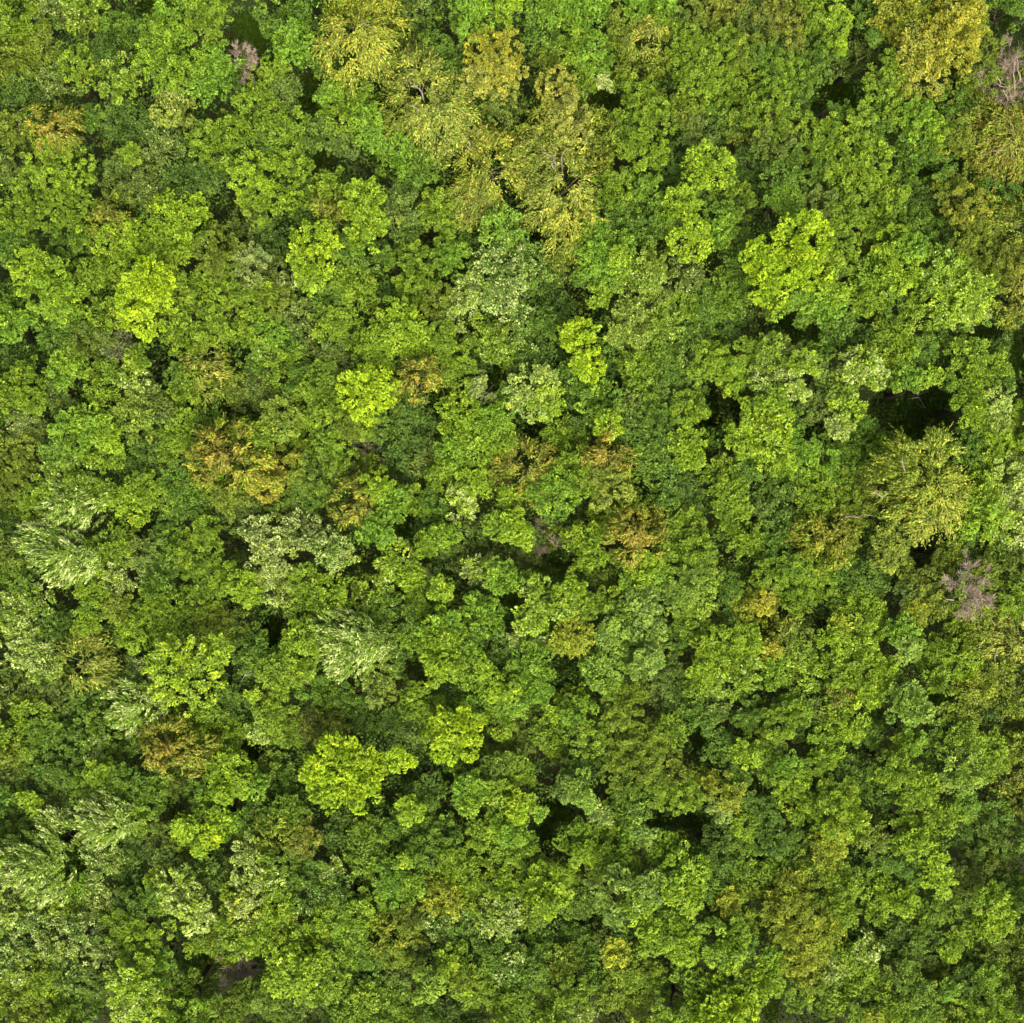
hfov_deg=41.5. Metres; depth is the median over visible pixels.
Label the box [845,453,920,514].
broadleaf tree
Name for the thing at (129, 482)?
broadleaf tree
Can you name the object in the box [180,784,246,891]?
broadleaf tree
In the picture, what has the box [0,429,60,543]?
broadleaf tree
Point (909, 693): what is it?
broadleaf tree
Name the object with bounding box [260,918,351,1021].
broadleaf tree
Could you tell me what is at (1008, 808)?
broadleaf tree
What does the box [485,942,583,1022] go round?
broadleaf tree
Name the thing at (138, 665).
broadleaf tree
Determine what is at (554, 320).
broadleaf tree
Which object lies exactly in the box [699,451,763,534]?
broadleaf tree
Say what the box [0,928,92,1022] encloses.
broadleaf tree
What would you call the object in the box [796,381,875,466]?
broadleaf tree
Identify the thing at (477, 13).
broadleaf tree
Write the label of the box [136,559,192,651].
broadleaf tree
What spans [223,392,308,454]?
broadleaf tree
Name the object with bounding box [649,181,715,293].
broadleaf tree
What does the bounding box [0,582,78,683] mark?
broadleaf tree
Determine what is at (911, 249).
broadleaf tree
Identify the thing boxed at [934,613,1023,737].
broadleaf tree
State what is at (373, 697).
broadleaf tree
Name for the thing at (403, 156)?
broadleaf tree
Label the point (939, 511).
birch tree
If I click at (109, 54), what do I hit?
broadleaf tree
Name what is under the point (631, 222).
broadleaf tree
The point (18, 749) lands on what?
broadleaf tree
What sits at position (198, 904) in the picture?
broadleaf tree
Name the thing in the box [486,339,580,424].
broadleaf tree
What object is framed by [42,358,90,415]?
broadleaf tree
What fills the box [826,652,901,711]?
broadleaf tree
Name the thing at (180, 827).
broadleaf tree
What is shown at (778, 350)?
broadleaf tree
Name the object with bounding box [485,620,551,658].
broadleaf tree
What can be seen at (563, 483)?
broadleaf tree
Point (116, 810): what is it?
willow tree
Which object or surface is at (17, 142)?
broadleaf tree
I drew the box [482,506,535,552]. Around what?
broadleaf tree
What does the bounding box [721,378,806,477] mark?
broadleaf tree
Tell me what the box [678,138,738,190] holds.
broadleaf tree
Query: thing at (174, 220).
broadleaf tree
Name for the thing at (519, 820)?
broadleaf tree
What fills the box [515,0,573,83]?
broadleaf tree
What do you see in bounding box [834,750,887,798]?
broadleaf tree
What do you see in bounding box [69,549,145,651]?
broadleaf tree
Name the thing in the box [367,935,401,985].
broadleaf tree
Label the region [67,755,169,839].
broadleaf tree
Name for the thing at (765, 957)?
broadleaf tree
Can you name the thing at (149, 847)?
broadleaf tree
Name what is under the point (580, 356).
broadleaf tree
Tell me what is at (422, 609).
broadleaf tree
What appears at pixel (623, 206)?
broadleaf tree
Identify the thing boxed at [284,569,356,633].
broadleaf tree
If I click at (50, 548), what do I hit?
willow tree
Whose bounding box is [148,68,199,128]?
broadleaf tree
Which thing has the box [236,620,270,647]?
broadleaf tree
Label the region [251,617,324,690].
broadleaf tree
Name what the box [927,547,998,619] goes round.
bare tree
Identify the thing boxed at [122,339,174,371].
broadleaf tree
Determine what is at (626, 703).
broadleaf tree
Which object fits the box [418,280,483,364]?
broadleaf tree
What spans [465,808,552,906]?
broadleaf tree
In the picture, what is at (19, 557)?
broadleaf tree
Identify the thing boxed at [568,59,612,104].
broadleaf tree
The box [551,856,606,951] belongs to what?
broadleaf tree
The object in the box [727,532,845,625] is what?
broadleaf tree
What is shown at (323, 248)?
broadleaf tree
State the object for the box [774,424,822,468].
broadleaf tree
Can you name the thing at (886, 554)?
broadleaf tree
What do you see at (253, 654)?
broadleaf tree
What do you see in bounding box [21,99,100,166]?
broadleaf tree
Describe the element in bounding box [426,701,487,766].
broadleaf tree
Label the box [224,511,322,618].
broadleaf tree
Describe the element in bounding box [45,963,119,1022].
broadleaf tree
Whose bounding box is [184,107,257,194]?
broadleaf tree
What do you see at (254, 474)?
broadleaf tree
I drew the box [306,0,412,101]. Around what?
birch tree
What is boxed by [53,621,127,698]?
birch tree
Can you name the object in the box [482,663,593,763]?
broadleaf tree
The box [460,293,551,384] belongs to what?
broadleaf tree
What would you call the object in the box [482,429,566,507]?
birch tree
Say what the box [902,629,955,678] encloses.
broadleaf tree
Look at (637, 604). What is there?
broadleaf tree
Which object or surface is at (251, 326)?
broadleaf tree
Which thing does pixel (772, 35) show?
broadleaf tree
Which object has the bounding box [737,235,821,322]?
broadleaf tree
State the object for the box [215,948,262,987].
bare tree
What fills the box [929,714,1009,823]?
broadleaf tree
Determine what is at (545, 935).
broadleaf tree
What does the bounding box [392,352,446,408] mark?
broadleaf tree
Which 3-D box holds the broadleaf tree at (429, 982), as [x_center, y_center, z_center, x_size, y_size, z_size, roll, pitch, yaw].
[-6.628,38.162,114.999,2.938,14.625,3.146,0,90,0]
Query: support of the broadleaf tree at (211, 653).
on the ground at (513, 480)
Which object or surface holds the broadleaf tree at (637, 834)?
on the ground at (513, 480)
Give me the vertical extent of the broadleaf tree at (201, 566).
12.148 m
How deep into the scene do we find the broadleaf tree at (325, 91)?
111.52 m
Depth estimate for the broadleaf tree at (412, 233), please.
112.16 m
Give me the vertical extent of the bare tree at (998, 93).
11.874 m
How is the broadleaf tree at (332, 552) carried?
on the ground at (513, 480)
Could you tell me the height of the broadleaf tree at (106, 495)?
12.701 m
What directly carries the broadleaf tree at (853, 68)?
on the ground at (513, 480)
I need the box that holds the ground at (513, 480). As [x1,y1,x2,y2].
[0,0,1023,1022]
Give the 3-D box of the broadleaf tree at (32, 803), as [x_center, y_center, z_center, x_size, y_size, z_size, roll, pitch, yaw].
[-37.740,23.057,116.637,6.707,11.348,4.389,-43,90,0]
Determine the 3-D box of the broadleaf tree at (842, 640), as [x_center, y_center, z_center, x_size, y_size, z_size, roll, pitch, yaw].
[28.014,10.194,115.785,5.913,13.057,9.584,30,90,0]
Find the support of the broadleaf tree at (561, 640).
on the ground at (513, 480)
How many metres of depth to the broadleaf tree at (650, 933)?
109.68 m
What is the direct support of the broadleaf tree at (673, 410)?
on the ground at (513, 480)
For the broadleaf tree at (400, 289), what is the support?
on the ground at (513, 480)
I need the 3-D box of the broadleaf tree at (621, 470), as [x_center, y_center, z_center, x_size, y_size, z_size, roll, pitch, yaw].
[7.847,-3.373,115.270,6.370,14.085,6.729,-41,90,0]
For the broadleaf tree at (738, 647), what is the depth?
110.65 m
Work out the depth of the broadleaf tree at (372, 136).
111.03 m
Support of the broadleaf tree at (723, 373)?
on the ground at (513, 480)
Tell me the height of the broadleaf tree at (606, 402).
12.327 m
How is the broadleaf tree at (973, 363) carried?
on the ground at (513, 480)
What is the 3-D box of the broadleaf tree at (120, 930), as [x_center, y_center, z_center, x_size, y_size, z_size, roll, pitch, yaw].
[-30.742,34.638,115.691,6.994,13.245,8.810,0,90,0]
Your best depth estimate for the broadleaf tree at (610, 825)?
110.94 m
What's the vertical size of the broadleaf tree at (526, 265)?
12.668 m
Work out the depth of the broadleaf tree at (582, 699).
110.68 m
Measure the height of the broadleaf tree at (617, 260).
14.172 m
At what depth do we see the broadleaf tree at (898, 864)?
110.86 m
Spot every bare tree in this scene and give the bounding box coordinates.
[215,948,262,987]
[228,38,262,96]
[366,677,414,728]
[526,507,572,555]
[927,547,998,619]
[956,46,1017,115]
[960,33,1023,132]
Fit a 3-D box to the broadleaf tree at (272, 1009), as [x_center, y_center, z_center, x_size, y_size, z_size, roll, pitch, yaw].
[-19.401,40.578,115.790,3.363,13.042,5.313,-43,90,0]
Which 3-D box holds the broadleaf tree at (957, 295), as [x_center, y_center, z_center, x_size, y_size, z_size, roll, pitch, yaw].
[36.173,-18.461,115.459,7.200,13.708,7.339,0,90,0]
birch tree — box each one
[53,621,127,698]
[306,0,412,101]
[371,37,486,172]
[434,120,542,237]
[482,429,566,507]
[506,98,624,268]
[856,422,975,548]
[957,99,1023,192]
[958,591,1023,677]
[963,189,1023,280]
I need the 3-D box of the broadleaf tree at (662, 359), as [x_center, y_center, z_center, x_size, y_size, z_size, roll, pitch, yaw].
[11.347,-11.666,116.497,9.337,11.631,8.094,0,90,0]
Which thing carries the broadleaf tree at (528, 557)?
on the ground at (513, 480)
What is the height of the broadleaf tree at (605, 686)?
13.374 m
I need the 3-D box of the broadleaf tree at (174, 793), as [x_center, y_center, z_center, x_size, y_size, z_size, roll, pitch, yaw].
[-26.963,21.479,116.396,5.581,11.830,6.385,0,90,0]
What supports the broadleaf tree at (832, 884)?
on the ground at (513, 480)
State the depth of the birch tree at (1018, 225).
112.78 m
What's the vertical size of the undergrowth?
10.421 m
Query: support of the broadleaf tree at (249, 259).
on the ground at (513, 480)
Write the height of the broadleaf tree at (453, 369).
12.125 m
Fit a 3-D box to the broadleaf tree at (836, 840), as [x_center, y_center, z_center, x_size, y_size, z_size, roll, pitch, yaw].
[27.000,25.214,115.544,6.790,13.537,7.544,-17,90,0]
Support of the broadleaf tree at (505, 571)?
on the ground at (513, 480)
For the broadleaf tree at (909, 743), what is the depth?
111.32 m
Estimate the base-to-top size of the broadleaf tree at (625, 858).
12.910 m
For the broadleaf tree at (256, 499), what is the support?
on the ground at (513, 480)
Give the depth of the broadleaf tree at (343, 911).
110.13 m
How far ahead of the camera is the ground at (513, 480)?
122.00 m
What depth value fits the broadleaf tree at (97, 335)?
110.77 m
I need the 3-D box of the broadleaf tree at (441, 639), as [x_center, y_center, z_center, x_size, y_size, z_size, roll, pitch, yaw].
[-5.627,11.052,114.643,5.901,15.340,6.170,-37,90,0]
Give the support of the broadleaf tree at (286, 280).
on the ground at (513, 480)
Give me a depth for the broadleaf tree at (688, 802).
110.99 m
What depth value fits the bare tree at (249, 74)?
113.28 m
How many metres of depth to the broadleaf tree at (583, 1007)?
110.70 m
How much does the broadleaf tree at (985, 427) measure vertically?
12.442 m
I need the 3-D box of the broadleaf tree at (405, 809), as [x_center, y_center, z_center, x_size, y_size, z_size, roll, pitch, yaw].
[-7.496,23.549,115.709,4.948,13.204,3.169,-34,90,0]
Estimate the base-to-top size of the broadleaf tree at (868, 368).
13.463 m
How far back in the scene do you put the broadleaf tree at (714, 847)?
111.26 m
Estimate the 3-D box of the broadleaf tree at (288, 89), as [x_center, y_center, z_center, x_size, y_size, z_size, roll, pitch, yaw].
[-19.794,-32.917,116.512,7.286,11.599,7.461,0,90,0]
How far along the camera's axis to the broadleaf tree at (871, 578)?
111.48 m
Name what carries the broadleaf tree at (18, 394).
on the ground at (513, 480)
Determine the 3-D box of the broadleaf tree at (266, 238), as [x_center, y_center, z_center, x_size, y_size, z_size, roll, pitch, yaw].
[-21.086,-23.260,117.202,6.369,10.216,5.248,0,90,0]
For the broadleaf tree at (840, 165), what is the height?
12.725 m
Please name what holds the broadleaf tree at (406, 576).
on the ground at (513, 480)
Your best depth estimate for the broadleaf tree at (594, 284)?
110.73 m
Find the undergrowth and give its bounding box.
[0,0,1023,1022]
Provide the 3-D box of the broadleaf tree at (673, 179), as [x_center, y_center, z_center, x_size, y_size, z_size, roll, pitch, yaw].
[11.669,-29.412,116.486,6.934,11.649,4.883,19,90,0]
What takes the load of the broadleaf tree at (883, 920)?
on the ground at (513, 480)
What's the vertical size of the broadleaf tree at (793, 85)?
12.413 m
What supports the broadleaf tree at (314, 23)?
on the ground at (513, 480)
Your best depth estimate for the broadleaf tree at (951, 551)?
111.28 m
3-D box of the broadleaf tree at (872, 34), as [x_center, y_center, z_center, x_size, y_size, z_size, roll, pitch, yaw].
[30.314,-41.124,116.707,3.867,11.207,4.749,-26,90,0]
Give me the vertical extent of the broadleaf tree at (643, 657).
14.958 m
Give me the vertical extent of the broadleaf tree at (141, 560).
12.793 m
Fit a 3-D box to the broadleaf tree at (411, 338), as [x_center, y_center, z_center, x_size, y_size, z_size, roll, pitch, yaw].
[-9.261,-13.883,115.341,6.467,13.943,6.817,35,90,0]
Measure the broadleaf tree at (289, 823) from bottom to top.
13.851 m
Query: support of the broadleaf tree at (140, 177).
on the ground at (513, 480)
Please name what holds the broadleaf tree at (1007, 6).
on the ground at (513, 480)
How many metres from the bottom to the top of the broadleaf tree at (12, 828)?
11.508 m
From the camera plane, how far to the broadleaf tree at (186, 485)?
111.32 m
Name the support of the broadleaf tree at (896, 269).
on the ground at (513, 480)
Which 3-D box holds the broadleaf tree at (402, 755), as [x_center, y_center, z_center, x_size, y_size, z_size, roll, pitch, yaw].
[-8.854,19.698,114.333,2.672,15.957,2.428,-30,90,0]
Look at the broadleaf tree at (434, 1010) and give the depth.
112.41 m
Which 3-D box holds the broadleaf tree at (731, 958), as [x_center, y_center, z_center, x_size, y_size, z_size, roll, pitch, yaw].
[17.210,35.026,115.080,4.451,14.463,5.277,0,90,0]
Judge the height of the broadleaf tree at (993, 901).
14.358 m
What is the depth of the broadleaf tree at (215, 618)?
111.81 m
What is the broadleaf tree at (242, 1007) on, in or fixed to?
on the ground at (513, 480)
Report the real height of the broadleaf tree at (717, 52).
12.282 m
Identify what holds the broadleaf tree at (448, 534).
on the ground at (513, 480)
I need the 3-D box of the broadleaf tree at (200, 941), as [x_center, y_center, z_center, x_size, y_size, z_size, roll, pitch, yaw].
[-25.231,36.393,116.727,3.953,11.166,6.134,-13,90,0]
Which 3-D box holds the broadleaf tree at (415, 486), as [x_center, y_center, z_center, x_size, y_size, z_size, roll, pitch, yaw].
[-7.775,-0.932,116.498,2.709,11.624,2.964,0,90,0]
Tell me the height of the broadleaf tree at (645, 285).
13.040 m
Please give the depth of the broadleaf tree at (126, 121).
112.22 m
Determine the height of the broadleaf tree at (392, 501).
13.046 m
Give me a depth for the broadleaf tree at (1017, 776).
112.66 m
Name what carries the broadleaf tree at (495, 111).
on the ground at (513, 480)
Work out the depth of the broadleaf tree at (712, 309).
111.75 m
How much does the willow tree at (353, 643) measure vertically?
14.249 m
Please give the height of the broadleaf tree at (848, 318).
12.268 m
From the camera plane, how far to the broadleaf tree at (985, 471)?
110.80 m
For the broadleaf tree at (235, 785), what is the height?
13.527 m
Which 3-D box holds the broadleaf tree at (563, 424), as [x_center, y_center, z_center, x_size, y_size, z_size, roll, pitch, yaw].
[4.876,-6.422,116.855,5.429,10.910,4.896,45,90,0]
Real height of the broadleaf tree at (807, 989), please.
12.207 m
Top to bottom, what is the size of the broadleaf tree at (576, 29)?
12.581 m
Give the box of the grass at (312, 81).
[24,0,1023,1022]
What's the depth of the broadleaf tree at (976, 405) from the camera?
110.37 m
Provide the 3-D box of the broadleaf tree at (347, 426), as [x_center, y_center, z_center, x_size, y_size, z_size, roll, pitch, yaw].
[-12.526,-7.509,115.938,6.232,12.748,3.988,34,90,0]
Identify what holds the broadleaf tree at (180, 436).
on the ground at (513, 480)
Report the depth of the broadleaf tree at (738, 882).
112.32 m
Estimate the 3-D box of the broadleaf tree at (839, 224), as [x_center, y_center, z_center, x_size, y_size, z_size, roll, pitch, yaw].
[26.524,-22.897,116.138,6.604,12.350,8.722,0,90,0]
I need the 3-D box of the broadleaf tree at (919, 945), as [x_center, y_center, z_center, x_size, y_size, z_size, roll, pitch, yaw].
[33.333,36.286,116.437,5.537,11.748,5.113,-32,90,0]
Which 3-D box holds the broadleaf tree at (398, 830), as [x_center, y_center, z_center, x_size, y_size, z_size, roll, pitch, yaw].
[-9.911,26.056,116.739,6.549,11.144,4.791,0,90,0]
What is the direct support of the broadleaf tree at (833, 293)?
on the ground at (513, 480)
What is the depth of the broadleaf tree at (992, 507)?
109.28 m
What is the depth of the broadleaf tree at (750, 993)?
109.39 m
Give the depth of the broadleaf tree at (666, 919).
110.72 m
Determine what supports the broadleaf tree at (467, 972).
on the ground at (513, 480)
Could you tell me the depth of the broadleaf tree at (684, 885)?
108.74 m
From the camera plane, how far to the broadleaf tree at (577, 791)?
109.49 m
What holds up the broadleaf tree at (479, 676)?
on the ground at (513, 480)
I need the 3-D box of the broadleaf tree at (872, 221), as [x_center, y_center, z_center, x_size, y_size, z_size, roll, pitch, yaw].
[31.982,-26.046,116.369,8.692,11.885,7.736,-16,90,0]
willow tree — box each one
[0,804,80,909]
[11,519,103,588]
[33,472,111,539]
[70,788,144,849]
[100,670,177,737]
[304,607,400,684]
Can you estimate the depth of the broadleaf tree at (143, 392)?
110.76 m
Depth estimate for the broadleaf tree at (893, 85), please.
110.33 m
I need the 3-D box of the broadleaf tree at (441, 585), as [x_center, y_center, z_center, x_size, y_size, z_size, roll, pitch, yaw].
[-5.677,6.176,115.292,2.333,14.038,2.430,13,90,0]
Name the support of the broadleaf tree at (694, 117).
on the ground at (513, 480)
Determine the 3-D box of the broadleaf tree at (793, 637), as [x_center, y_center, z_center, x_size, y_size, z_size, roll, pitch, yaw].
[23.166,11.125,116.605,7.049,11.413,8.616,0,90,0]
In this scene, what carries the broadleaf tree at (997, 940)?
on the ground at (513, 480)
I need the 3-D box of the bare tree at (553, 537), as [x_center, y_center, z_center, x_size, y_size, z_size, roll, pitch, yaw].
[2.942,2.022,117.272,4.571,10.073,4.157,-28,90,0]
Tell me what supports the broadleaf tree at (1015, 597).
on the ground at (513, 480)
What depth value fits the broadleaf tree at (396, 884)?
110.99 m
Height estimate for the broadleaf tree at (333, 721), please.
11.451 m
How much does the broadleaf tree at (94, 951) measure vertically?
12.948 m
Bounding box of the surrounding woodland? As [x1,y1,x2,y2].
[0,0,1023,1022]
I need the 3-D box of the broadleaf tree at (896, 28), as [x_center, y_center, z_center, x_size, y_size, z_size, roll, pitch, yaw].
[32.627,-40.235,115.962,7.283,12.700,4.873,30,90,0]
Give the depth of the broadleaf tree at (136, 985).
108.39 m
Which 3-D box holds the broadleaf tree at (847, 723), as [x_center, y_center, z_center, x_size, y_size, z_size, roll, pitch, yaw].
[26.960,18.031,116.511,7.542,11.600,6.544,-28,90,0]
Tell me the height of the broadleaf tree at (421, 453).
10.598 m
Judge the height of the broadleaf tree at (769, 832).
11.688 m
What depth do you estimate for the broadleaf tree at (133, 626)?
110.70 m
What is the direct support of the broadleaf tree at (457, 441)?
on the ground at (513, 480)
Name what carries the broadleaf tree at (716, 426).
on the ground at (513, 480)
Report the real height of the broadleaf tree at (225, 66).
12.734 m
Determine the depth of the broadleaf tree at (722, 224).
110.71 m
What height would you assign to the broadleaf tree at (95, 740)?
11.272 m
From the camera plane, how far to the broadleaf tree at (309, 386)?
111.05 m
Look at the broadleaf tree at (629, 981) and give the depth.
112.13 m
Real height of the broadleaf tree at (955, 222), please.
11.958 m
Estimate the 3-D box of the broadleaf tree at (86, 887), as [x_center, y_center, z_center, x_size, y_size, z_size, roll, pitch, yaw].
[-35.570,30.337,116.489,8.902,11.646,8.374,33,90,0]
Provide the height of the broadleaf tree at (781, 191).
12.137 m
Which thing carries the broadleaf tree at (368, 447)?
on the ground at (513, 480)
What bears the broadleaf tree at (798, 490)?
on the ground at (513, 480)
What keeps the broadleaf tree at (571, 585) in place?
on the ground at (513, 480)
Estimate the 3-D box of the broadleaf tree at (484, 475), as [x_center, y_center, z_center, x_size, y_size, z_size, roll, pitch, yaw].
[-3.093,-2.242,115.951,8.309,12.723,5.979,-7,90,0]
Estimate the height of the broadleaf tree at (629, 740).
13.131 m
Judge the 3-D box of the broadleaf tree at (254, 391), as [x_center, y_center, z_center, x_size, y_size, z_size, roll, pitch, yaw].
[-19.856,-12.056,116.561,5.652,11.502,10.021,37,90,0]
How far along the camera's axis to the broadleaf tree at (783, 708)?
111.41 m
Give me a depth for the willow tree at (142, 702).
109.52 m
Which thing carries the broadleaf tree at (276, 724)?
on the ground at (513, 480)
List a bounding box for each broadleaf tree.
[0,0,71,87]
[0,63,67,128]
[0,111,50,186]
[0,196,60,272]
[0,277,45,375]
[0,354,63,445]
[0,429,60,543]
[0,534,54,603]
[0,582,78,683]
[0,652,89,717]
[0,693,64,818]
[0,815,50,853]
[0,877,74,946]
[0,899,52,965]
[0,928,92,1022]
[6,243,93,328]
[9,128,96,232]
[14,753,87,820]
[16,441,125,513]
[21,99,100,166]
[33,828,148,928]
[35,39,105,108]
[35,314,94,380]
[38,401,124,471]
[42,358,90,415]
[45,188,108,270]
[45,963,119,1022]
[51,295,133,370]
[52,676,158,761]
[62,0,146,59]
[64,903,124,968]
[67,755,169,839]
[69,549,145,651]
[70,188,150,296]
[78,651,148,704]
[80,94,155,151]
[80,354,177,459]
[86,33,148,105]
[88,521,164,575]
[95,881,177,988]
[98,127,189,217]
[98,441,181,531]
[103,940,176,1022]
[113,602,165,656]
[113,817,186,864]
[114,253,181,342]
[118,841,193,904]
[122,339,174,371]
[131,0,233,96]
[134,706,228,782]
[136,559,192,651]
[140,158,217,282]
[140,632,234,717]
[142,499,239,604]
[145,402,230,480]
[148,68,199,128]
[149,682,250,758]
[151,961,216,1022]
[155,862,215,937]
[156,736,215,809]
[158,455,251,521]
[159,265,218,357]
[159,338,248,418]
[168,812,198,842]
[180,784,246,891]
[181,411,288,497]
[181,580,250,649]
[181,911,239,978]
[184,38,245,111]
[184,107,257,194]
[192,244,300,350]
[193,223,271,293]
[202,745,270,833]
[208,961,263,1022]
[213,856,304,962]
[214,441,312,535]
[217,665,307,748]
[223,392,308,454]
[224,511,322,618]
[225,204,298,264]
[226,121,333,229]
[228,321,329,413]
[228,793,326,917]
[230,73,317,159]
[231,633,282,680]
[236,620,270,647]
[245,749,298,816]
[246,247,305,298]
[249,0,348,89]
[249,975,302,1022]
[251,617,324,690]
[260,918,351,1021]
[277,293,370,374]
[278,415,369,531]
[281,354,346,428]
[281,507,360,574]
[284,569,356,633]
[285,187,370,297]
[290,664,358,744]
[298,731,388,816]
[301,60,373,159]
[306,258,380,327]
[308,164,420,254]
[310,871,376,970]
[311,0,353,52]
[316,956,430,1022]
[317,799,368,890]
[320,389,396,446]
[323,465,396,531]
[328,643,416,733]
[335,362,399,427]
[343,813,442,912]
[345,92,387,154]
[349,572,404,647]
[351,295,439,372]
[351,430,387,478]
[351,900,430,970]
[354,479,409,549]
[357,794,430,851]
[362,237,441,308]
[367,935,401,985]
[370,0,432,57]
[371,129,451,191]
[372,536,442,596]
[374,694,462,750]
[376,374,447,483]
[384,740,418,773]
[387,983,492,1022]
[389,186,463,253]
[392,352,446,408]
[393,582,450,653]
[393,770,446,826]
[397,679,436,724]
[402,482,432,517]
[412,486,463,559]
[412,941,447,1004]
[413,604,485,689]
[417,28,469,91]
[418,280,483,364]
[419,337,478,391]
[419,846,496,955]
[421,805,471,876]
[424,447,523,521]
[425,215,493,281]
[426,573,454,603]
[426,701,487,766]
[432,369,521,476]
[432,932,504,1010]
[434,513,496,646]
[441,632,530,742]
[447,0,503,57]
[451,202,568,316]
[451,767,520,819]
[458,0,529,104]
[458,555,527,640]
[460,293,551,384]
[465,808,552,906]
[466,863,552,967]
[467,77,534,151]
[480,748,536,789]
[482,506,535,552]
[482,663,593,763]
[483,636,556,709]
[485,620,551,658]
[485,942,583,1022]
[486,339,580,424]
[489,786,550,849]
[511,566,588,636]
[514,917,554,966]
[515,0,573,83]
[516,530,550,565]
[517,64,593,149]
[523,848,574,921]
[524,444,606,523]
[525,274,579,340]
[535,0,649,75]
[539,218,637,309]
[539,403,594,465]
[548,591,598,658]
[549,766,596,814]
[551,815,613,880]
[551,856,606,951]
[551,959,598,1022]
[556,358,610,412]
[556,704,608,787]
[557,316,607,384]
[559,475,648,595]
[561,682,599,724]
[567,420,641,513]
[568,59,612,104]
[570,911,632,973]
[573,236,631,278]
[574,377,625,429]
[575,140,669,235]
[577,651,624,700]
[579,946,668,1021]
[586,792,653,850]
[589,583,667,673]
[589,851,665,931]
[591,385,648,462]
[593,324,702,415]
[593,706,675,812]
[595,499,670,576]
[599,926,632,968]
[600,676,648,731]
[601,45,681,159]
[603,240,704,354]
[609,839,639,875]
[613,0,712,70]
[615,814,681,866]
[616,126,686,198]
[618,548,673,594]
[624,208,665,249]
[624,644,665,681]
[630,422,708,500]
[633,472,708,551]
[635,370,711,453]
[635,617,694,704]
[635,902,733,968]
[648,964,708,1022]
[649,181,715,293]
[649,527,744,622]
[650,748,705,816]
[654,677,733,752]
[655,840,712,918]
[655,895,680,937]
[663,18,767,110]
[663,90,720,152]
[668,956,738,1006]
[669,605,765,703]
[672,335,759,399]
[675,226,758,349]
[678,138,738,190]
[682,175,758,223]
[682,763,762,843]
[687,949,785,1022]
[692,817,744,917]
[695,204,739,251]
[697,59,771,145]
[697,902,751,976]
[699,396,733,454]
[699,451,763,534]
[700,725,784,788]
[703,0,827,72]
[706,901,760,935]
[718,836,822,908]
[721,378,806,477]
[723,501,809,559]
[725,50,849,185]
[725,687,815,766]
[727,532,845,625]
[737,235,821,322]
[741,930,789,980]
[745,794,794,861]
[746,331,823,402]
[747,595,830,696]
[749,432,849,529]
[758,156,808,222]
[759,867,847,977]
[767,748,832,851]
[770,208,834,292]
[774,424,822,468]
[778,949,840,1019]
[782,499,871,581]
[784,3,853,95]
[787,99,895,207]
[790,692,884,771]
[791,240,897,366]
[793,183,872,282]
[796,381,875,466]
[803,856,865,935]
[804,770,888,869]
[813,322,897,409]
[813,921,894,1011]
[814,583,888,691]
[816,442,885,528]
[817,278,889,346]
[825,554,891,616]
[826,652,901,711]
[830,37,878,85]
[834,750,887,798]
[838,952,944,1022]
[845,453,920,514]
[848,0,896,51]
[849,417,903,460]
[850,100,892,146]
[850,153,941,254]
[854,854,942,951]
[855,519,917,575]
[860,47,948,133]
[864,0,944,67]
[867,747,945,805]
[867,781,969,878]
[871,223,923,295]
[871,231,928,271]
[871,283,944,376]
[875,610,927,666]
[879,915,944,975]
[881,664,955,727]
[883,360,945,407]
[886,712,952,763]
[886,825,959,899]
[887,107,951,169]
[891,553,973,626]
[893,0,989,82]
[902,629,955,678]
[909,242,998,329]
[913,86,1011,180]
[914,527,974,578]
[919,320,1023,403]
[920,167,1021,253]
[922,857,985,923]
[925,925,999,988]
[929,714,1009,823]
[929,955,1020,1022]
[932,383,1016,428]
[934,21,1004,108]
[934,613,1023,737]
[940,230,1023,330]
[940,398,1022,470]
[941,420,1023,514]
[945,863,1012,924]
[948,296,1021,351]
[948,552,1023,643]
[949,782,1023,895]
[951,476,1009,540]
[953,882,1023,996]
[959,508,1023,572]
[961,142,1023,187]
[968,708,1023,803]
[980,0,1023,32]
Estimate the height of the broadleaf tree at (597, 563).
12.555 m
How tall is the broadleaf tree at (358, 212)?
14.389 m
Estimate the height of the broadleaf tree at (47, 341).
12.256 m
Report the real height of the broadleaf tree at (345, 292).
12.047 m
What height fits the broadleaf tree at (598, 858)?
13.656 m
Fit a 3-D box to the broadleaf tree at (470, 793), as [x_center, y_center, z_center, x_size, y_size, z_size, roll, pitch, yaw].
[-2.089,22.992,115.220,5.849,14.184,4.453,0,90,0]
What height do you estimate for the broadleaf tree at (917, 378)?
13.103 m
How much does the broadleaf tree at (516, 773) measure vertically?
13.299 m
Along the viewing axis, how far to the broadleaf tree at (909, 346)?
111.38 m
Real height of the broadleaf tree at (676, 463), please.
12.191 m
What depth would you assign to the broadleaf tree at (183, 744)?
109.40 m
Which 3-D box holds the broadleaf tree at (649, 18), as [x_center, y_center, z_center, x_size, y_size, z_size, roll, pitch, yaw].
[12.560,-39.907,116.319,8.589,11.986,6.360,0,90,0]
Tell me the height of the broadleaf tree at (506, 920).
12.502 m
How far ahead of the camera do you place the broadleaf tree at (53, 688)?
112.92 m
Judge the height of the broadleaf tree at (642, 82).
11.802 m
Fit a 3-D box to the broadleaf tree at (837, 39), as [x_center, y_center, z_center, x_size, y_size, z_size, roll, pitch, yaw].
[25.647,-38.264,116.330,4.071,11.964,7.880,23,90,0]
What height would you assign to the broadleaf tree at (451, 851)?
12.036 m
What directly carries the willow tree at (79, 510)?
on the ground at (513, 480)
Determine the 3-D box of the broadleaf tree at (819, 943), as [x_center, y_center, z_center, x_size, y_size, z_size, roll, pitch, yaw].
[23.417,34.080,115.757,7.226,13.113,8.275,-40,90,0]
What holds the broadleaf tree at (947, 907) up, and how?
on the ground at (513, 480)

